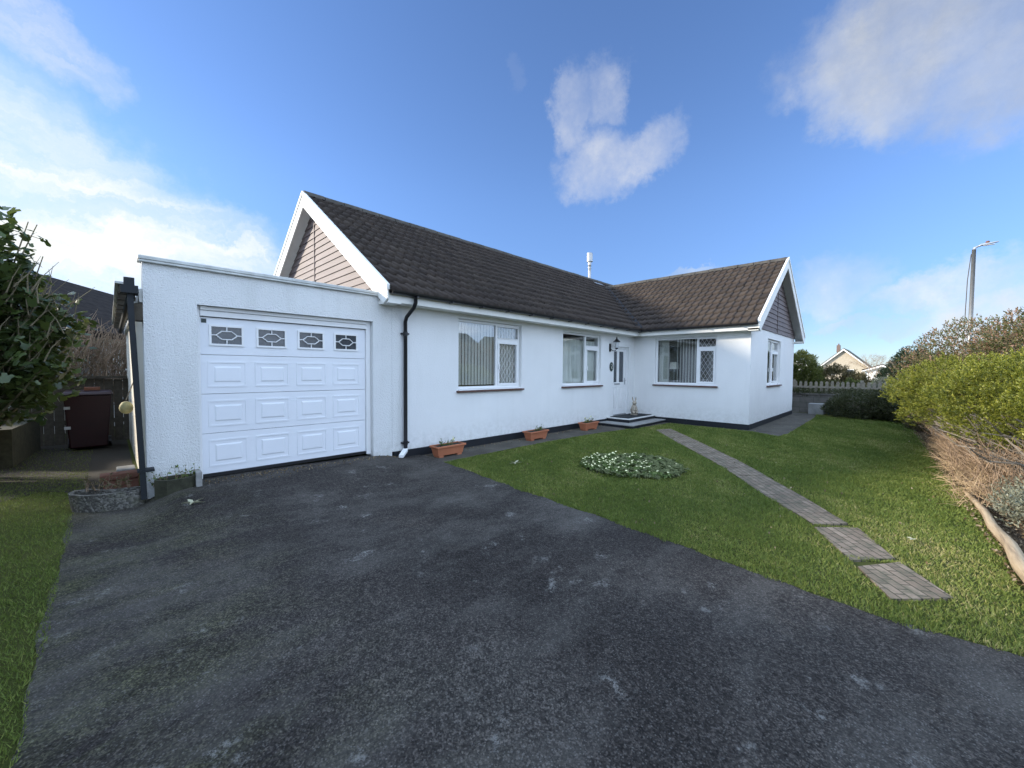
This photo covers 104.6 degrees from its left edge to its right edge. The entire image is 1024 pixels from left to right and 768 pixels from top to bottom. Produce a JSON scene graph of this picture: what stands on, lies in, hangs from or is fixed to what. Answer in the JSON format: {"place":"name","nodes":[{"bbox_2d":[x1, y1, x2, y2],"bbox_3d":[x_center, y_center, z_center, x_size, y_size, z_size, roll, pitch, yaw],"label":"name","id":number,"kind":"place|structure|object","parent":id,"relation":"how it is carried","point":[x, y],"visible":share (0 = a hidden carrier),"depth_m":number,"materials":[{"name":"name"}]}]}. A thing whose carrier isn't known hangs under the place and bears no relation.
{"place":"outdoors","nodes":[
{"label":"outdoors","id":0,"kind":"place"},
{"bbox_2d":[0,439,132,501],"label":"side soil","id":1,"kind":"structure","parent":0,"point":[109,458],"depth_m":6.43,"materials":[{"name":"brown soil"}]},
{"bbox_2d":[0,418,40,468],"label":"wall","id":2,"kind":"structure","parent":1,"relation":"on","point":[19,442],"depth_m":6.63,"materials":[{"name":"concrete"}]},
{"bbox_2d":[60,390,112,448],"bbox_3d":[-8.428,0.707,7.885,0.673,1.157,0.698,2,3,44],"label":"red bin","id":3,"kind":"object","parent":1,"relation":"on","point":[87,414],"visible":0.94,"depth_m":7.69,"materials":[{"name":"plastic"}]},
{"bbox_2d":[84,387,99,390],"bbox_3d":[-8.329,0.094,7.848,0.110,0.068,0.220,2,3,44],"label":"loose brick","id":4,"kind":"object","parent":3,"relation":"on","point":[91,388],"visible":1,"depth_m":7.80,"materials":[{"name":"red brick"}]},
{"bbox_2d":[100,469,138,488],"bbox_3d":[-5.253,1.293,5.299,0.180,0.220,0.370,2,3,44],"label":"brick","id":5,"kind":"object","parent":1,"relation":"on","point":[134,477],"visible":0.59,"depth_m":5.27,"materials":[{"name":"red brick"}]},
{"bbox_2d":[116,465,135,471],"bbox_3d":[-5.743,1.308,5.886,0.300,0.140,0.200,2,3,44],"label":"stone","id":6,"kind":"object","parent":1,"relation":"on","point":[125,468],"visible":0.47,"depth_m":5.83,"materials":[{"name":"white stone"}]},
{"bbox_2d":[0,379,1023,767],"bbox_3d":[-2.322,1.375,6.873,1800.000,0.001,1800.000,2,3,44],"label":"ground","id":7,"kind":"structure","parent":0,"point":[20,645],"depth_m":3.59,"materials":[{"name":"green plant"}]},
{"bbox_2d":[0,447,92,767],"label":"side lawn grass","id":8,"kind":"structure","parent":7,"relation":"on","point":[15,738],"depth_m":3.11,"materials":[{"name":"green plant"}]},
{"bbox_2d":[0,206,98,428],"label":"broad leaved shrub","id":9,"kind":"object","parent":7,"relation":"on","point":[31,357],"visible":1,"depth_m":5.62,"materials":[{"name":"green plant"}]},
{"bbox_2d":[0,309,126,395],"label":"dry brushwood","id":10,"kind":"object","parent":7,"relation":"on","point":[105,365],"visible":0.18,"depth_m":9.34,"materials":[{"name":"brown plant"}]},
{"bbox_2d":[1,271,126,432],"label":"neighbour bungalow","id":11,"kind":"object","parent":7,"relation":"on","point":[92,301],"visible":0.13,"depth_m":11.80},
{"bbox_2d":[0,376,129,445],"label":"timber fence","id":12,"kind":"object","parent":7,"relation":"on","point":[56,418],"visible":0.37,"depth_m":8.52,"materials":[{"name":"brown wood"}]},
{"bbox_2d":[154,474,195,499],"bbox_3d":[-4.111,1.283,4.829,0.284,0.290,0.384,2,3,44],"label":"mossy planter","id":13,"kind":"object","parent":7,"relation":"on","point":[165,487],"visible":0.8,"depth_m":4.72,"materials":[{"name":"stone"}]},
{"bbox_2d":[146,463,199,487],"bbox_3d":[-4.154,1.111,4.838,0.219,0.240,0.552,2,3,44],"label":"planter plant","id":14,"kind":"object","parent":13,"relation":"in","point":[176,477],"visible":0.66,"depth_m":4.86,"materials":[{"name":"green plant"}]},
{"bbox_2d":[193,469,201,486],"bbox_3d":[-3.959,1.248,4.987,0.240,0.310,0.060,2,3,44],"label":"edging slate","id":15,"kind":"object","parent":7,"relation":"on","point":[198,476],"visible":0.57,"depth_m":4.90,"materials":[{"name":"grey stone"}]},
{"bbox_2d":[112,190,805,499],"bbox_3d":[0.708,-2.239,12.636,11.462,7.050,18.970,2,3,44],"label":"bungalow","id":16,"kind":"object","parent":7,"relation":"on","point":[336,335],"visible":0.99,"depth_m":7.78,"materials":[{"name":"white paint"}]},
{"bbox_2d":[119,383,132,413],"bbox_3d":[-6.385,0.219,6.542,0.174,0.542,0.174,0,2,-8],"label":"hanging buoy","id":17,"kind":"object","parent":16,"relation":"hanging from","point":[125,407],"visible":0.97,"depth_m":6.51,"materials":[{"name":"yellow plastic"}]},
{"bbox_2d":[197,306,370,478],"bbox_3d":[-3.295,0.095,6.021,0.130,2.273,2.351,2,3,44],"label":"garage door","id":18,"kind":"structure","parent":16,"relation":"in","point":[225,452],"depth_m":5.85,"materials":[{"name":"white plastic"}]},
{"bbox_2d":[458,322,513,384],"bbox_3d":[-0.569,-0.669,8.858,0.040,1.360,1.770,2,3,44],"label":"vertical blind","id":19,"kind":"object","parent":16,"relation":"attached to","point":[472,372],"visible":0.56,"depth_m":8.75,"materials":[{"name":"beige fabric"}]},
{"bbox_2d":[456,319,523,392],"bbox_3d":[-0.457,-0.598,8.739,0.190,1.512,1.973,2,3,44],"label":"window","id":20,"kind":"structure","parent":16,"relation":"in","point":[497,386],"depth_m":8.94,"materials":[{"name":"white plastic"}]},
{"bbox_2d":[563,339,593,382],"bbox_3d":[1.853,-0.633,11.339,0.055,1.250,1.800,2,3,44],"label":"curtain","id":21,"kind":"object","parent":16,"relation":"hanging from","point":[572,361],"visible":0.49,"depth_m":11.29,"materials":[{"name":"white fabric"}]},
{"bbox_2d":[561,332,602,387],"bbox_3d":[1.986,-0.667,11.224,0.190,1.512,1.980,2,3,44],"label":"window","id":22,"kind":"structure","parent":16,"relation":"in","point":[585,383],"depth_m":11.42,"materials":[{"name":"white plastic"}]},
{"bbox_2d":[609,337,619,351],"bbox_3d":[3.165,-1.229,12.180,0.336,0.460,0.190,1,2,14],"label":"wall lantern","id":23,"kind":"object","parent":16,"relation":"attached to","point":[616,341],"depth_m":12.14,"materials":[{"name":"black metal"}]},
{"bbox_2d":[613,347,627,415],"bbox_3d":[3.476,-0.098,12.823,0.110,2.194,0.984,2,3,44],"label":"front door","id":24,"kind":"structure","parent":16,"relation":"in","point":[621,354],"depth_m":12.89,"materials":[{"name":"white plastic"}]},
{"bbox_2d":[659,340,668,381],"bbox_3d":[4.974,-0.742,12.936,0.310,1.400,0.055,2,3,44],"label":"curtain","id":25,"kind":"object","parent":16,"relation":"hanging from","point":[664,363],"visible":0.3,"depth_m":12.93,"materials":[{"name":"white fabric"}]},
{"bbox_2d":[652,336,717,387],"bbox_3d":[5.333,-0.678,12.228,1.958,1.512,0.190,2,3,44],"label":"window","id":26,"kind":"structure","parent":16,"relation":"in","point":[698,383],"depth_m":11.96,"materials":[{"name":"white plastic"}]},
{"bbox_2d":[677,339,695,382],"bbox_3d":[5.505,-0.751,12.456,0.760,1.400,0.067,2,3,44],"label":"vertical blind","id":27,"kind":"object","parent":16,"relation":"hanging from","point":[686,360],"visible":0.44,"depth_m":12.45,"materials":[{"name":"beige fabric"}]},
{"bbox_2d":[767,341,769,381],"bbox_3d":[8.364,-0.756,13.197,0.072,1.400,1.763,2,3,44],"label":"vertical blind","id":28,"kind":"object","parent":16,"relation":"attached to","point":[768,362],"visible":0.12,"depth_m":13.63,"materials":[{"name":"beige fabric"}]},
{"bbox_2d":[766,339,781,386],"bbox_3d":[8.593,-0.682,13.026,0.190,1.512,1.956,2,3,44],"label":"window","id":29,"kind":"structure","parent":16,"relation":"in","point":[771,352],"depth_m":13.04,"materials":[{"name":"white plastic"}]},
{"bbox_2d":[422,425,624,461],"bbox_3d":[0.764,1.300,9.300,1.040,0.001,6.110,2,3,44],"label":"house apron","id":30,"kind":"object","parent":7,"relation":"on","point":[491,448],"visible":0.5,"depth_m":8.75,"materials":[{"name":"grey concrete"}]},
{"bbox_2d":[205,425,601,483],"bbox_3d":[-0.545,1.240,8.336,0.427,0.187,9.394,2,3,44],"label":"wind blown debris","id":31,"kind":"object","parent":30,"relation":"on","point":[328,463],"visible":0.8,"depth_m":5.83,"materials":[{"name":"brown plant"}]},
{"bbox_2d":[429,441,465,457],"bbox_3d":[-1.210,1.244,7.487,0.270,0.212,0.660,2,3,44],"label":"terracotta trough","id":32,"kind":"object","parent":30,"relation":"on","point":[439,451],"visible":0.99,"depth_m":7.38,"materials":[{"name":"ceramic"}]},
{"bbox_2d":[439,436,454,445],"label":"potted plant","id":33,"kind":"object","parent":32,"relation":"on","point":[447,443],"visible":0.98,"depth_m":7.47,"materials":[{"name":"green plant"}]},
{"bbox_2d":[522,429,548,440],"bbox_3d":[0.564,1.193,9.291,0.283,0.212,0.665,2,3,44],"label":"terracotta trough","id":34,"kind":"object","parent":30,"relation":"on","point":[531,435],"visible":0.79,"depth_m":9.17,"materials":[{"name":"ceramic"}]},
{"bbox_2d":[578,421,598,430],"bbox_3d":[2.112,1.148,10.895,0.270,0.212,0.660,2,3,44],"label":"terracotta trough","id":35,"kind":"object","parent":30,"relation":"on","point":[584,426],"visible":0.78,"depth_m":10.75,"materials":[{"name":"ceramic"}]},
{"bbox_2d":[599,415,665,428],"bbox_3d":[3.744,1.150,12.232,1.106,0.250,2.194,2,3,44],"label":"doorstep","id":36,"kind":"object","parent":7,"relation":"on","point":[637,422],"visible":0.66,"depth_m":11.80,"materials":[{"name":"black paint"}]},
{"bbox_2d":[610,413,651,418],"bbox_3d":[3.802,1.004,12.588,0.610,0.014,1.549,2,3,44],"label":"doormat","id":37,"kind":"object","parent":36,"relation":"on","point":[627,416],"visible":0.86,"depth_m":12.52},
{"bbox_2d":[630,397,637,414],"bbox_3d":[3.915,0.702,12.652,0.230,0.584,0.292,1,2,3],"label":"rabbit statue","id":38,"kind":"object","parent":37,"relation":"on","point":[633,410],"visible":1,"depth_m":12.61,"materials":[{"name":"stone"}]},
{"bbox_2d":[585,457,680,477],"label":"flower bed soil","id":39,"kind":"structure","parent":7,"relation":"on","point":[627,474],"depth_m":6.39,"materials":[{"name":"brown soil"}]},
{"bbox_2d":[586,463,595,469],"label":"primrose","id":40,"kind":"object","parent":39,"relation":"on","point":[591,466],"visible":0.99,"depth_m":6.47,"materials":[{"name":"green plant"}]},
{"bbox_2d":[589,455,600,461],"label":"primrose","id":41,"kind":"object","parent":39,"relation":"on","point":[596,458],"visible":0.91,"depth_m":7.00,"materials":[{"name":"green plant"}]},
{"bbox_2d":[600,469,615,474],"bbox_3d":[1.493,1.375,6.161,0.265,0.075,0.261,0,2,-7],"label":"primrose","id":42,"kind":"object","parent":39,"relation":"on","point":[605,471],"visible":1,"depth_m":6.15,"materials":[{"name":"green plant"}]},
{"bbox_2d":[618,466,631,471],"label":"primrose","id":43,"kind":"object","parent":39,"relation":"on","point":[623,468],"visible":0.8,"depth_m":6.35,"materials":[{"name":"green plant"}]},
{"bbox_2d":[619,470,635,477],"bbox_3d":[1.765,1.364,6.067,0.238,0.113,0.255,-2,3,-44],"label":"primrose","id":44,"kind":"object","parent":39,"relation":"on","point":[626,472],"visible":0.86,"depth_m":6.05,"materials":[{"name":"green plant"}]},
{"bbox_2d":[628,471,644,477],"bbox_3d":[1.902,1.383,6.029,0.259,0.074,0.263,0,2,-10],"label":"primrose","id":45,"kind":"object","parent":39,"relation":"on","point":[636,475],"visible":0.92,"depth_m":5.95,"materials":[{"name":"green plant"}]},
{"bbox_2d":[637,472,649,478],"bbox_3d":[2.012,1.389,6.049,0.220,0.062,0.217,-1,3,-41],"label":"primrose","id":46,"kind":"object","parent":39,"relation":"on","point":[646,475],"visible":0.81,"depth_m":5.99,"materials":[{"name":"green plant"}]},
{"bbox_2d":[649,474,659,479],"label":"primrose","id":47,"kind":"object","parent":39,"relation":"on","point":[656,475],"visible":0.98,"depth_m":5.91,"materials":[{"name":"green plant"}]},
{"bbox_2d":[649,470,663,478],"bbox_3d":[2.199,1.370,6.067,0.276,0.102,0.248,1,2,20],"label":"primrose","id":48,"kind":"object","parent":39,"relation":"on","point":[654,473],"visible":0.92,"depth_m":6.04,"materials":[{"name":"green plant"}]},
{"bbox_2d":[651,463,665,467],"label":"primrose","id":49,"kind":"object","parent":39,"relation":"on","point":[655,464],"visible":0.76,"depth_m":6.56,"materials":[{"name":"green plant"}]},
{"bbox_2d":[659,462,670,465],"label":"primrose","id":50,"kind":"object","parent":39,"relation":"on","point":[665,463],"visible":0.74,"depth_m":6.70,"materials":[{"name":"green plant"}]},
{"bbox_2d":[662,472,672,478],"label":"primrose","id":51,"kind":"object","parent":39,"relation":"on","point":[668,475],"visible":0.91,"depth_m":5.96,"materials":[{"name":"green plant"}]},
{"bbox_2d":[662,457,674,461],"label":"primrose","id":52,"kind":"object","parent":39,"relation":"on","point":[666,459],"visible":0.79,"depth_m":6.97,"materials":[{"name":"green plant"}]},
{"bbox_2d":[663,467,679,471],"bbox_3d":[2.566,1.378,6.359,0.251,0.071,0.248,1,2,19],"label":"primrose","id":53,"kind":"object","parent":39,"relation":"on","point":[673,469],"visible":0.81,"depth_m":6.31,"materials":[{"name":"green plant"}]},
{"bbox_2d":[664,471,679,476],"bbox_3d":[2.450,1.386,6.061,0.262,0.074,0.258,1,2,19],"label":"primrose","id":54,"kind":"object","parent":39,"relation":"on","point":[674,473],"visible":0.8,"depth_m":6.06,"materials":[{"name":"green plant"}]},
{"bbox_2d":[673,466,690,471],"bbox_3d":[2.720,1.377,6.354,0.268,0.076,0.264,0,2,-8],"label":"primrose","id":55,"kind":"object","parent":39,"relation":"on","point":[681,468],"visible":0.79,"depth_m":6.36,"materials":[{"name":"green plant"}]},
{"bbox_2d":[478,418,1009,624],"bbox_3d":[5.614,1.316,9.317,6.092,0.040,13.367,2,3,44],"label":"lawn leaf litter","id":56,"kind":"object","parent":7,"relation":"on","point":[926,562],"visible":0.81,"depth_m":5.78,"materials":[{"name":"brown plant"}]},
{"bbox_2d":[793,348,826,392],"bbox_3d":[14.040,-0.331,19.524,2.400,2.814,2.079,2,3,44],"label":"round bush","id":57,"kind":"object","parent":7,"relation":"on","point":[802,370],"visible":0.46,"depth_m":18.90,"materials":[{"name":"green plant"}]},
{"bbox_2d":[808,403,824,414],"bbox_3d":[11.829,0.965,15.357,0.480,0.420,0.450,2,3,44],"label":"concrete block","id":58,"kind":"object","parent":7,"relation":"on","point":[814,408],"depth_m":15.22,"materials":[{"name":"grey concrete"}]},
{"bbox_2d":[792,393,886,416],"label":"block wall","id":59,"kind":"structure","parent":7,"relation":"on","point":[799,403],"depth_m":16.01,"materials":[{"name":"grey concrete"}]},
{"bbox_2d":[792,387,896,396],"bbox_3d":[13.203,0.344,15.013,6.534,0.606,0.778,2,3,44],"label":"ivy growth","id":60,"kind":"object","parent":59,"relation":"on","point":[809,391],"visible":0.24,"depth_m":15.57,"materials":[{"name":"green plant"}]},
{"bbox_2d":[793,379,894,393],"bbox_3d":[13.182,0.553,15.986,7.495,1.420,0.160,2,3,44],"label":"picket fence","id":61,"kind":"object","parent":7,"relation":"on","point":[861,384],"visible":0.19,"depth_m":15.98,"materials":[{"name":"grey wood"}]},
{"bbox_2d":[817,362,872,390],"bbox_3d":[15.883,0.018,19.151,2.383,2.186,1.942,2,3,44],"label":"brown bush","id":62,"kind":"object","parent":7,"relation":"on","point":[836,370],"visible":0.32,"depth_m":18.79,"materials":[{"name":"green plant"}]},
{"bbox_2d":[834,377,865,392],"bbox_3d":[13.981,0.451,16.330,1.363,1.504,1.032,2,3,44],"label":"fence bush","id":63,"kind":"object","parent":7,"relation":"on","point":[850,380],"visible":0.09,"depth_m":16.22,"materials":[{"name":"green plant"}]},
{"bbox_2d":[820,388,917,424],"bbox_3d":[12.695,0.723,13.449,3.604,1.276,2.626,2,3,44],"label":"dark bush","id":64,"kind":"object","parent":7,"relation":"on","point":[875,407],"visible":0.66,"depth_m":13.62,"materials":[{"name":"green plant"}]},
{"bbox_2d":[848,353,894,380],"bbox_3d":[19.762,-0.335,21.773,1.934,2.688,1.928,2,3,44],"label":"bare tree","id":65,"kind":"object","parent":7,"relation":"on","point":[873,367],"visible":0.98,"depth_m":21.63,"materials":[{"name":"grey plant"}]},
{"bbox_2d":[862,364,888,379],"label":"white bungalow","id":66,"kind":"object","parent":7,"relation":"on","point":[874,370],"visible":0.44,"depth_m":79.94,"materials":[{"name":"white paint"}]},
{"bbox_2d":[865,376,903,389],"bbox_3d":[15.735,0.415,16.492,1.590,1.572,1.600,0,2,-5],"label":"grey bush","id":67,"kind":"object","parent":7,"relation":"on","point":[882,380],"visible":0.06,"depth_m":16.54,"materials":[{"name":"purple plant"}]},
{"bbox_2d":[872,346,944,380],"bbox_3d":[23.850,-0.614,23.332,3.898,3.350,2.911,2,3,44],"label":"dark tree","id":68,"kind":"object","parent":7,"relation":"on","point":[883,371],"visible":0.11,"depth_m":23.54,"materials":[{"name":"green plant"}]},
{"bbox_2d":[916,430,1023,583],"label":"planting bed","id":69,"kind":"object","parent":7,"relation":"on","point":[1020,531],"depth_m":4.41,"materials":[{"name":"brown soil"}]},
{"bbox_2d":[903,414,933,431],"bbox_3d":[11.878,1.068,11.397,0.956,0.665,2.168,2,3,44],"label":"russet ground shrub","id":70,"kind":"object","parent":69,"relation":"on","point":[915,427],"visible":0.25,"depth_m":11.16,"materials":[{"name":"brown plant"}]},
{"bbox_2d":[878,346,1023,518],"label":"hebe shrub","id":71,"kind":"object","parent":69,"relation":"on","point":[968,437],"visible":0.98,"depth_m":5.36,"materials":[{"name":"green leaf"},{"name":"brown twig"},{"name":"grey bark"}]},
{"bbox_2d":[888,306,1023,426],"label":"red tipped shrub","id":72,"kind":"object","parent":69,"relation":"on","point":[994,341],"visible":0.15,"depth_m":8.84,"materials":[{"name":"brown plant"}]},
{"bbox_2d":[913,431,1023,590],"bbox_3d":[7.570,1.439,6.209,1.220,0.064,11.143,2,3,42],"label":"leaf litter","id":73,"kind":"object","parent":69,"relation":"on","point":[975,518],"visible":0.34,"depth_m":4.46,"materials":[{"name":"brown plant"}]},
{"bbox_2d":[964,491,1023,581],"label":"log","id":74,"kind":"object","parent":69,"relation":"on","point":[1013,551],"visible":0.9,"depth_m":3.64,"materials":[{"name":"beige wood"}]},
{"bbox_2d":[983,475,1023,529],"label":"grey subshrub","id":75,"kind":"object","parent":69,"relation":"on","point":[1018,498],"visible":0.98,"depth_m":4.31,"materials":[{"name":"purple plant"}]},
{"bbox_2d":[963,241,998,352],"bbox_3d":[16.238,-1.831,13.784,0.746,6.185,0.200,2,3,44],"label":"street lamp","id":76,"kind":"object","parent":7,"relation":"on","point":[972,281],"visible":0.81,"depth_m":13.83,"materials":[{"name":"metal"}]},
{"bbox_2d":[0,0,1023,366],"label":"sky","id":77,"kind":"structure","parent":0,"point":[870,146],"materials":[{"name":"blue"}]},
{"bbox_2d":[8,455,1023,767],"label":"driveway","id":78,"kind":"structure","parent":0,"point":[416,611],"depth_m":2.29,"materials":[{"name":"grey asphalt"}]},
{"bbox_2d":[68,486,144,512],"bbox_3d":[-4.684,1.348,4.553,0.715,0.230,0.319,0,2,-12],"label":"stone planter","id":79,"kind":"object","parent":78,"relation":"on","point":[90,500],"visible":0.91,"depth_m":4.48,"materials":[{"name":"stone"}]},
{"bbox_2d":[82,472,131,491],"bbox_3d":[-4.737,1.136,4.621,0.468,0.205,0.214,0,2,-12],"label":"planter plant","id":80,"kind":"object","parent":79,"relation":"in","point":[126,479],"visible":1,"depth_m":4.61,"materials":[{"name":"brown plant"}]},
{"bbox_2d":[184,498,202,504],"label":"fallen leaf","id":81,"kind":"object","parent":78,"relation":"on","point":[190,501],"visible":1,"depth_m":4.41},
{"bbox_2d":[669,362,678,381],"bbox_3d":[5.314,-0.350,12.978,0.220,0.720,0.220,2,3,44],"label":"table lamp","id":82,"kind":"object","parent":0,"point":[673,365],"visible":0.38,"depth_m":12.90,"materials":[{"name":"fabric"}]},
{"bbox_2d":[640,412,814,435],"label":"side patio","id":83,"kind":"structure","parent":0,"point":[783,425],"depth_m":12.22,"materials":[{"name":"grey concrete"}]},
{"bbox_2d":[657,429,953,601],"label":"path","id":84,"kind":"structure","parent":0,"point":[898,581],"depth_m":3.92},
{"bbox_2d":[820,344,871,378],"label":"beige house","id":85,"kind":"structure","parent":0,"point":[843,356],"depth_m":94.45,"materials":[{"name":"paint"}]}
]}

